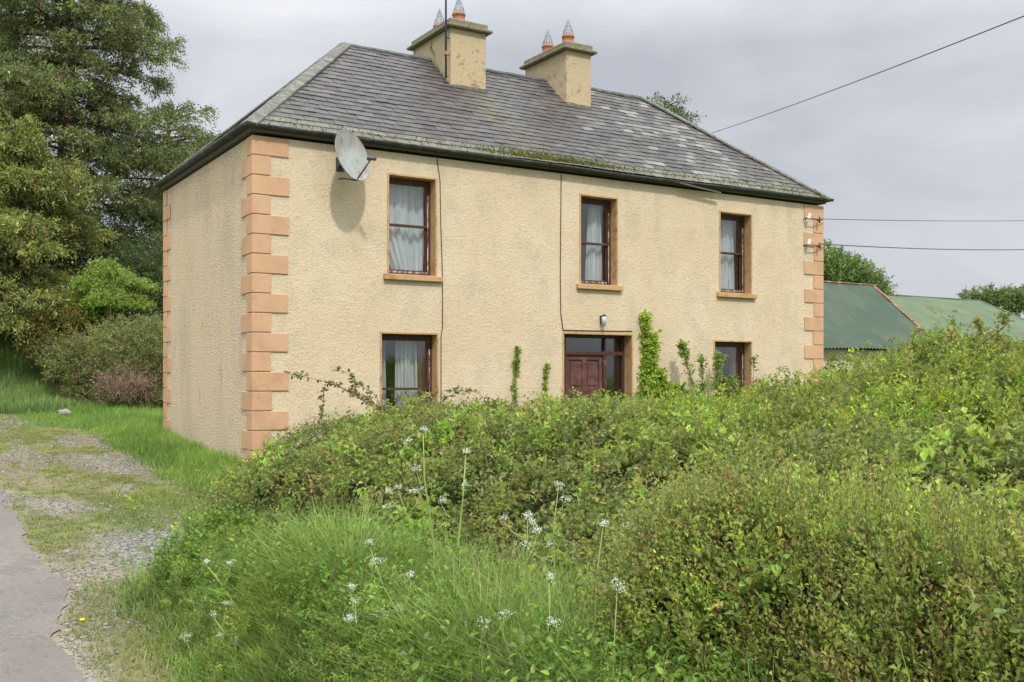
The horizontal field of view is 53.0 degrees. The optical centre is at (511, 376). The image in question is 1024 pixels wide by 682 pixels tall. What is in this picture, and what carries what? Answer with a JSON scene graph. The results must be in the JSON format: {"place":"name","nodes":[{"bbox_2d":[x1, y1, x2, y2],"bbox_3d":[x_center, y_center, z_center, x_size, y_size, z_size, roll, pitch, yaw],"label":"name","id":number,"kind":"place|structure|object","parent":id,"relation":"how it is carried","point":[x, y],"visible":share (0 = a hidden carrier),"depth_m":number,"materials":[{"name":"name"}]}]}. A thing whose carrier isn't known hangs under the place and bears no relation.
{"place":"outdoors","nodes":[
{"label":"outdoors","id":0,"kind":"place"},
{"bbox_2d":[0,488,87,681],"bbox_3d":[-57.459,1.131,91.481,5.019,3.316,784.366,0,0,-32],"label":"road","id":1,"kind":"structure","parent":0,"point":[33,592],"depth_m":8.93,"materials":[{"name":"grey asphalt"}]},
{"bbox_2d":[0,357,217,681],"bbox_3d":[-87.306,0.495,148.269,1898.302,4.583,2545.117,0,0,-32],"label":"ground","id":2,"kind":"structure","parent":0,"point":[43,555],"depth_m":12.22,"materials":[{"name":"grey gravel"}]},
{"bbox_2d":[0,10,59,260],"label":"spruce tree","id":3,"kind":"object","parent":2,"relation":"on","point":[14,81],"visible":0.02,"depth_m":37.85,"materials":[{"name":"green plant"}]},
{"bbox_2d":[19,289,91,386],"bbox_3d":[-13.182,-0.932,29.690,2.003,3.224,1.641,0,0,-2],"label":"copper bush","id":4,"kind":"object","parent":2,"relation":"on","point":[48,325],"visible":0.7,"depth_m":29.47,"materials":[{"name":"green plant"}]},
{"bbox_2d":[56,409,71,415],"bbox_3d":[-11.536,0.933,26.506,0.378,0.214,0.296,0,0,-32],"label":"boulder","id":5,"kind":"object","parent":2,"relation":"on","point":[64,411],"visible":0.72,"depth_m":26.40,"materials":[{"name":"stone"}]},
{"bbox_2d":[0,105,135,367],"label":"spruce tree","id":6,"kind":"object","parent":2,"relation":"on","point":[24,229],"visible":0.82,"depth_m":31.13,"materials":[{"name":"green plant"}]},
{"bbox_2d":[0,324,162,413],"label":"bank grass","id":7,"kind":"structure","parent":2,"relation":"on","point":[28,389],"depth_m":29.18,"materials":[{"name":"green plant"}]},
{"bbox_2d":[0,198,163,339],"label":"dark bush","id":8,"kind":"object","parent":2,"relation":"on","point":[141,261],"visible":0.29,"depth_m":33.22,"materials":[{"name":"green plant"}]},
{"bbox_2d":[30,309,163,411],"bbox_3d":[-10.934,-0.273,28.688,5.880,3.142,3.111,0,0,11],"label":"hedge bush","id":9,"kind":"object","parent":2,"relation":"on","point":[92,348],"visible":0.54,"depth_m":28.14,"materials":[{"name":"green plant"}]},
{"bbox_2d":[0,0,196,325],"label":"spruce tree","id":10,"kind":"object","parent":2,"relation":"on","point":[72,58],"visible":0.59,"depth_m":35.22,"materials":[{"name":"green plant"}]},
{"bbox_2d":[55,255,161,373],"bbox_3d":[-12.113,-1.421,30.389,3.158,4.351,2.219,0,0,14],"label":"hazel bush","id":11,"kind":"object","parent":2,"relation":"on","point":[97,283],"visible":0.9,"depth_m":30.11,"materials":[{"name":"green plant"}]},
{"bbox_2d":[69,355,163,404],"bbox_3d":[-10.118,0.011,27.587,2.510,1.519,3.097,0,0,18],"label":"dead bush","id":12,"kind":"object","parent":2,"relation":"on","point":[127,387],"visible":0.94,"depth_m":27.15,"materials":[{"name":"brown plant"}]},
{"bbox_2d":[1,400,245,492],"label":"wall grass","id":13,"kind":"structure","parent":2,"relation":"on","point":[131,426],"depth_m":20.23,"materials":[{"name":"green plant"}]},
{"bbox_2d":[91,98,220,322],"bbox_3d":[-13.331,-6.024,39.834,6.400,9.800,6.733,0,0,-32],"label":"spruce tree","id":14,"kind":"object","parent":2,"relation":"on","point":[203,138],"visible":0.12,"depth_m":39.15,"materials":[{"name":"green plant"}]},
{"bbox_2d":[162,632,207,681],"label":"cow parsley","id":15,"kind":"object","parent":2,"relation":"on","point":[186,665],"visible":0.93,"depth_m":6.88,"materials":[{"name":"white plant"}]},
{"bbox_2d":[191,557,248,628],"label":"cow parsley","id":16,"kind":"object","parent":2,"relation":"on","point":[229,565],"visible":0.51,"depth_m":7.39,"materials":[{"name":"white plant"}]},
{"bbox_2d":[199,632,247,681],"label":"cow parsley","id":17,"kind":"object","parent":2,"relation":"on","point":[219,665],"visible":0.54,"depth_m":6.58,"materials":[{"name":"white plant"}]},
{"bbox_2d":[197,599,258,671],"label":"cow parsley","id":18,"kind":"object","parent":2,"relation":"on","point":[230,639],"visible":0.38,"depth_m":6.80,"materials":[{"name":"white plant"}]},
{"bbox_2d":[322,583,373,678],"bbox_3d":[-0.873,1.512,5.810,0.346,0.643,0.423,0,0,-32],"label":"cow parsley","id":19,"kind":"object","parent":2,"relation":"on","point":[352,627],"visible":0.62,"depth_m":5.80,"materials":[{"name":"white plant"}]},
{"bbox_2d":[340,602,404,681],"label":"cow parsley","id":20,"kind":"object","parent":2,"relation":"on","point":[368,639],"visible":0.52,"depth_m":5.55,"materials":[{"name":"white plant"}]},
{"bbox_2d":[350,539,413,662],"bbox_3d":[-0.615,1.369,5.467,0.459,1.001,0.423,0,0,-32],"label":"cow parsley","id":21,"kind":"object","parent":2,"relation":"on","point":[376,607],"visible":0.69,"depth_m":5.51,"materials":[{"name":"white plant"}]},
{"bbox_2d":[387,649,412,680],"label":"cow parsley","id":22,"kind":"object","parent":2,"relation":"on","point":[400,660],"visible":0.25,"depth_m":5.29,"materials":[{"name":"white plant"}]},
{"bbox_2d":[381,484,431,578],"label":"cow parsley","id":23,"kind":"object","parent":2,"relation":"on","point":[409,535],"visible":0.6,"depth_m":6.71,"materials":[{"name":"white plant"}]},
{"bbox_2d":[400,426,450,583],"bbox_3d":[-0.530,1.004,6.612,0.383,1.387,0.356,0,0,-32],"label":"cow parsley","id":24,"kind":"object","parent":2,"relation":"on","point":[427,503],"visible":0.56,"depth_m":6.62,"materials":[{"name":"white plant"}]},
{"bbox_2d":[122,493,775,681],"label":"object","id":25,"kind":"object","parent":2,"relation":"on","point":[191,542],"visible":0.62,"depth_m":6.18,"materials":[{"name":"green plant"}]},
{"bbox_2d":[429,447,470,579],"bbox_3d":[-0.334,1.070,6.458,0.385,1.246,0.338,0,0,-9],"label":"cow parsley","id":26,"kind":"object","parent":2,"relation":"on","point":[459,527],"visible":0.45,"depth_m":6.46,"materials":[{"name":"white plant"}]},
{"bbox_2d":[461,609,512,681],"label":"cow parsley","id":27,"kind":"object","parent":2,"relation":"on","point":[488,640],"visible":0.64,"depth_m":4.99,"materials":[{"name":"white plant"}]},
{"bbox_2d":[153,0,833,465],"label":"farmhouse","id":28,"kind":"object","parent":2,"relation":"on","point":[275,250],"visible":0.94,"depth_m":19.60,"materials":[{"name":"paint"}]},
{"bbox_2d":[335,130,376,180],"bbox_3d":[-2.606,-3.673,17.149,0.675,0.874,0.826,0,0,-8],"label":"satellite dish","id":29,"kind":"object","parent":28,"relation":"attached to","point":[353,159],"visible":1,"depth_m":17.15,"materials":[{"name":"metal"}]},
{"bbox_2d":[382,340,385,404],"bbox_3d":[-2.362,0.105,18.295,0.216,1.630,0.140,0,0,-32],"label":"curtain","id":30,"kind":"object","parent":28,"relation":"hanging from","point":[383,373],"visible":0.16,"depth_m":18.33,"materials":[{"name":"white fabric"}]},
{"bbox_2d":[389,184,423,270],"bbox_3d":[-2.012,-2.660,18.511,0.892,1.660,0.140,0,0,-32],"label":"curtain","id":31,"kind":"object","parent":28,"relation":"hanging from","point":[406,247],"visible":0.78,"depth_m":18.57,"materials":[{"name":"white fabric"}]},
{"bbox_2d":[395,341,417,409],"bbox_3d":[-1.911,0.105,18.573,0.410,1.630,0.140,0,0,-32],"label":"curtain","id":32,"kind":"object","parent":28,"relation":"hanging from","point":[405,364],"visible":0.56,"depth_m":18.55,"materials":[{"name":"white fabric"}]},
{"bbox_2d":[380,331,438,407],"bbox_3d":[-1.887,0.083,18.307,1.150,1.735,0.312,0,0,-32],"label":"window","id":33,"kind":"structure","parent":28,"relation":"in","point":[432,339],"depth_m":18.48,"materials":[{"name":"paint"}]},
{"bbox_2d":[383,173,442,281],"bbox_3d":[-1.819,-2.630,18.311,1.140,1.870,0.375,0,0,-32],"label":"window","id":34,"kind":"structure","parent":28,"relation":"in","point":[429,274],"depth_m":18.45,"materials":[{"name":"paint"}]},
{"bbox_2d":[416,341,425,398],"bbox_3d":[-1.667,0.105,18.723,0.205,1.630,0.140,0,0,-32],"label":"curtain","id":35,"kind":"object","parent":28,"relation":"hanging from","point":[421,361],"visible":0.49,"depth_m":18.70,"materials":[{"name":"fabric"}]},
{"bbox_2d":[444,0,448,77],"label":"aerial mast","id":36,"kind":"object","parent":28,"relation":"attached to","point":[446,51],"visible":1,"depth_m":20.92,"materials":[{"name":"grey metal"}]},
{"bbox_2d":[511,344,521,404],"bbox_3d":[0.078,0.132,19.282,0.218,1.476,0.240,0,0,34],"label":"vine shoot","id":37,"kind":"object","parent":28,"relation":"attached to","point":[516,361],"visible":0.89,"depth_m":19.27,"materials":[{"name":"green plant"}]},
{"bbox_2d":[541,362,550,408],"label":"vine shoot","id":38,"kind":"object","parent":28,"relation":"attached to","point":[547,367],"visible":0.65,"depth_m":19.62,"materials":[{"name":"green plant"}]},
{"bbox_2d":[585,204,601,280],"bbox_3d":[1.641,-2.680,20.762,0.350,1.660,0.140,0,0,-32],"label":"curtain","id":39,"kind":"object","parent":28,"relation":"hanging from","point":[593,267],"visible":0.88,"depth_m":20.75,"materials":[{"name":"white fabric"}]},
{"bbox_2d":[576,193,622,290],"bbox_3d":[1.667,-2.650,20.460,1.110,1.870,0.375,0,0,-32],"label":"window","id":40,"kind":"structure","parent":28,"relation":"in","point":[583,198],"depth_m":20.60,"materials":[{"name":"paint"}]},
{"bbox_2d":[600,314,606,325],"bbox_3d":[1.805,-1.115,20.322,0.110,0.250,0.155,0,0,-32],"label":"wall lamp","id":41,"kind":"object","parent":28,"relation":"attached to","point":[603,319],"visible":1,"depth_m":20.27,"materials":[{"name":"white glass"}]},
{"bbox_2d":[636,308,691,401],"bbox_3d":[3.160,0.051,21.082,1.417,2.903,0.626,0,0,-32],"label":"climbing vine","id":42,"kind":"object","parent":28,"relation":"attached to","point":[647,365],"visible":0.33,"depth_m":20.90,"materials":[{"name":"green plant"}]},
{"bbox_2d":[721,220,734,288],"bbox_3d":[4.700,-2.665,22.648,0.430,1.650,0.140,0,0,-32],"label":"curtain","id":43,"kind":"object","parent":28,"relation":"hanging from","point":[727,273],"visible":0.77,"depth_m":22.65,"materials":[{"name":"white fabric"}]},
{"bbox_2d":[714,340,751,395],"bbox_3d":[4.711,0.083,22.373,1.130,1.735,0.312,0,0,-32],"label":"window","id":44,"kind":"structure","parent":28,"relation":"in","point":[745,347],"depth_m":22.61,"materials":[{"name":"paint"}]},
{"bbox_2d":[730,347,738,398],"bbox_3d":[4.928,0.105,22.788,0.170,1.630,0.140,0,0,-32],"label":"curtain","id":45,"kind":"object","parent":28,"relation":"hanging from","point":[733,362],"visible":0.48,"depth_m":22.76,"materials":[{"name":"white fabric"}]},
{"bbox_2d":[716,210,756,298],"bbox_3d":[4.800,-2.635,22.391,1.130,1.860,0.375,0,0,-32],"label":"window","id":46,"kind":"structure","parent":28,"relation":"in","point":[745,219],"depth_m":22.57,"materials":[{"name":"paint"}]},
{"bbox_2d":[803,213,820,222],"bbox_3d":[6.862,-3.609,23.423,0.461,0.198,0.164,0,0,-32],"label":"insulator","id":47,"kind":"object","parent":28,"relation":"attached to","point":[809,217],"visible":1,"depth_m":23.31,"materials":[{"name":"white ceramic"}]},
{"bbox_2d":[803,239,820,248],"bbox_3d":[6.862,-3.019,23.423,0.461,0.198,0.164,0,0,-32],"label":"insulator","id":48,"kind":"object","parent":28,"relation":"attached to","point":[809,243],"visible":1,"depth_m":23.31,"materials":[{"name":"white ceramic"}]},
{"bbox_2d":[490,512,545,632],"bbox_3d":[0.055,1.205,5.389,0.398,1.001,0.330,0,0,-32],"label":"cow parsley","id":49,"kind":"object","parent":2,"relation":"on","point":[525,566],"visible":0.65,"depth_m":5.38,"materials":[{"name":"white plant"}]},
{"bbox_2d":[505,573,586,681],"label":"cow parsley","id":50,"kind":"object","parent":2,"relation":"on","point":[546,643],"visible":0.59,"depth_m":4.69,"materials":[{"name":"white plant"}]},
{"bbox_2d":[520,482,582,599],"bbox_3d":[0.222,1.139,5.881,0.372,1.076,0.378,0,0,19],"label":"cow parsley","id":51,"kind":"object","parent":2,"relation":"on","point":[551,535],"visible":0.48,"depth_m":5.87,"materials":[{"name":"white plant"}]},
{"bbox_2d":[104,307,1023,681],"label":"bramble thicket","id":52,"kind":"object","parent":2,"relation":"on","point":[540,479],"visible":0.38,"depth_m":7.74,"materials":[{"name":"green plant"}]},
{"bbox_2d":[283,366,394,432],"bbox_3d":[-2.455,0.320,14.609,1.712,0.961,0.322,0,0,12],"label":"bramble spray","id":53,"kind":"object","parent":52,"relation":"attached to","point":[354,392],"visible":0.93,"depth_m":14.65,"materials":[{"name":"green plant"}]},
{"bbox_2d":[421,384,507,411],"bbox_3d":[-0.765,0.447,16.001,1.407,0.662,0.213,0,0,-2],"label":"bramble spray","id":54,"kind":"object","parent":52,"relation":"attached to","point":[457,392],"visible":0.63,"depth_m":16.00,"materials":[{"name":"green plant"}]},
{"bbox_2d":[368,376,1023,621],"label":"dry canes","id":55,"kind":"object","parent":52,"relation":"on","point":[676,491],"visible":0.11,"depth_m":5.56,"materials":[{"name":"plant"}]},
{"bbox_2d":[756,352,837,391],"bbox_3d":[3.861,0.138,13.994,0.299,0.898,2.332,0,0,-8],"label":"bramble spray","id":56,"kind":"object","parent":52,"relation":"attached to","point":[827,364],"visible":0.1,"depth_m":12.93,"materials":[{"name":"green plant"}]},
{"bbox_2d":[570,519,635,647],"bbox_3d":[0.385,1.190,4.822,0.376,1.046,0.372,0,0,42],"label":"cow parsley","id":57,"kind":"object","parent":2,"relation":"on","point":[589,586],"visible":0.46,"depth_m":4.88,"materials":[{"name":"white plant"}]},
{"bbox_2d":[571,577,645,679],"bbox_3d":[0.410,1.288,4.295,0.392,0.902,0.359,0,0,-32],"label":"cow parsley","id":58,"kind":"object","parent":2,"relation":"on","point":[613,647],"visible":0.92,"depth_m":4.28,"materials":[{"name":"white plant"}]},
{"bbox_2d":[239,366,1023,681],"bbox_3d":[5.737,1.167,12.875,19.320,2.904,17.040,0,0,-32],"label":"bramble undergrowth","id":59,"kind":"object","parent":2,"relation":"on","point":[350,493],"visible":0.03,"depth_m":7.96,"materials":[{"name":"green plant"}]},
{"bbox_2d":[354,380,426,419],"bbox_3d":[-1.506,0.442,15.006,1.634,0.810,0.205,0,0,0],"label":"bramble spray","id":60,"kind":"object","parent":59,"relation":"on","point":[361,383],"visible":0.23,"depth_m":15.00,"materials":[{"name":"green plant"}]},
{"bbox_2d":[598,377,686,398],"bbox_3d":[2.148,0.415,16.998,1.532,0.827,0.191,0,0,1],"label":"bramble spray","id":61,"kind":"object","parent":59,"relation":"on","point":[651,381],"visible":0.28,"depth_m":16.99,"materials":[{"name":"green plant"}]},
{"bbox_2d":[735,548,806,606],"bbox_3d":[1.010,0.784,3.982,0.243,0.252,0.212,0,0,-32],"label":"bramble spray","id":62,"kind":"object","parent":59,"relation":"on","point":[752,565],"visible":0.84,"depth_m":3.98,"materials":[{"name":"green plant"}]},
{"bbox_2d":[646,91,706,125],"bbox_3d":[6.014,-4.733,39.999,5.951,13.003,5.696,0,0,-3],"label":"tree","id":63,"kind":"object","parent":2,"relation":"on","point":[677,111],"visible":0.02,"depth_m":39.65,"materials":[{"name":"green plant"}]},
{"bbox_2d":[675,339,737,402],"bbox_3d":[4.085,0.335,21.267,1.725,2.225,0.554,0,0,-32],"label":"climbing plant","id":64,"kind":"object","parent":2,"relation":"on","point":[718,358],"visible":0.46,"depth_m":21.20,"materials":[{"name":"green plant"}]},
{"bbox_2d":[729,355,766,393],"bbox_3d":[5.098,0.446,21.879,1.040,1.856,0.418,0,0,-32],"label":"window shrub","id":65,"kind":"object","parent":2,"relation":"on","point":[753,364],"visible":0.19,"depth_m":21.95,"materials":[{"name":"green plant"}]},
{"bbox_2d":[509,425,1023,681],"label":"privet hedge","id":66,"kind":"object","parent":2,"relation":"on","point":[965,550],"visible":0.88,"depth_m":3.93,"materials":[{"name":"green plant"}]},
{"bbox_2d":[552,310,1023,479],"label":"elder shrub","id":67,"kind":"object","parent":2,"relation":"on","point":[990,359],"visible":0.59,"depth_m":8.66,"materials":[{"name":"green plant"}]},
{"bbox_2d":[906,306,1014,362],"bbox_3d":[4.237,-0.340,9.749,0.791,0.625,0.715,0,0,0],"label":"bramble spray","id":68,"kind":"object","parent":67,"relation":"on","point":[976,320],"visible":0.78,"depth_m":9.96,"materials":[{"name":"green plant"}]},
{"bbox_2d":[822,238,898,298],"bbox_3d":[12.352,-1.831,40.278,5.384,7.546,4.217,0,0,-32],"label":"sycamore tree","id":69,"kind":"object","parent":2,"relation":"on","point":[839,266],"visible":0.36,"depth_m":39.22,"materials":[{"name":"green plant"}]},
{"bbox_2d":[822,281,928,375],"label":"tin shed","id":70,"kind":"structure","parent":2,"relation":"on","point":[858,315],"depth_m":32.28,"materials":[{"name":"green metal"}]},
{"bbox_2d":[888,294,1023,365],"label":"tin barn","id":71,"kind":"structure","parent":2,"relation":"on","point":[917,309],"depth_m":42.18,"materials":[{"name":"green metal"}]},
{"bbox_2d":[956,282,1023,316],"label":"tree","id":72,"kind":"object","parent":2,"relation":"on","point":[1013,301],"visible":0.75,"depth_m":61.38,"materials":[{"name":"green plant"}]},
{"bbox_3d":[25.467,-2.480,40.000,1.200,8.900,0.276,0,0,-32],"label":"utility pole","id":73,"kind":"object","parent":2,"relation":"on","visible":0},
{"bbox_2d":[819,243,1023,249],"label":"overhead wire","id":74,"kind":"object","parent":73,"relation":"attached to","point":[921,248],"visible":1,"depth_m":26.64,"materials":[{"name":"black metal"}]},
{"bbox_2d":[831,219,1023,220],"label":"overhead wire","id":75,"kind":"object","parent":73,"relation":"attached to","point":[897,220],"visible":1,"depth_m":25.79,"materials":[{"name":"black metal"}]},
{"bbox_2d":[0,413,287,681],"bbox_3d":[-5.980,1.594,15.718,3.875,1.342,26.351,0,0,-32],"label":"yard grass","id":76,"kind":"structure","parent":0,"point":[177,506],"depth_m":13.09,"materials":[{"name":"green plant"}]},
{"bbox_2d":[2,0,1023,319],"label":"sky","id":77,"kind":"structure","parent":0,"point":[937,136],"materials":[{"name":"grey"}]},
{"bbox_2d":[104,490,983,681],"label":"verge grass","id":78,"kind":"structure","parent":0,"point":[267,666],"depth_m":6.33,"materials":[{"name":"green plant"}]},
{"bbox_2d":[712,15,1023,132],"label":"overhead wire","id":79,"kind":"object","parent":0,"point":[886,69],"visible":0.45,"depth_m":16.32,"materials":[{"name":"black metal"}]}
]}

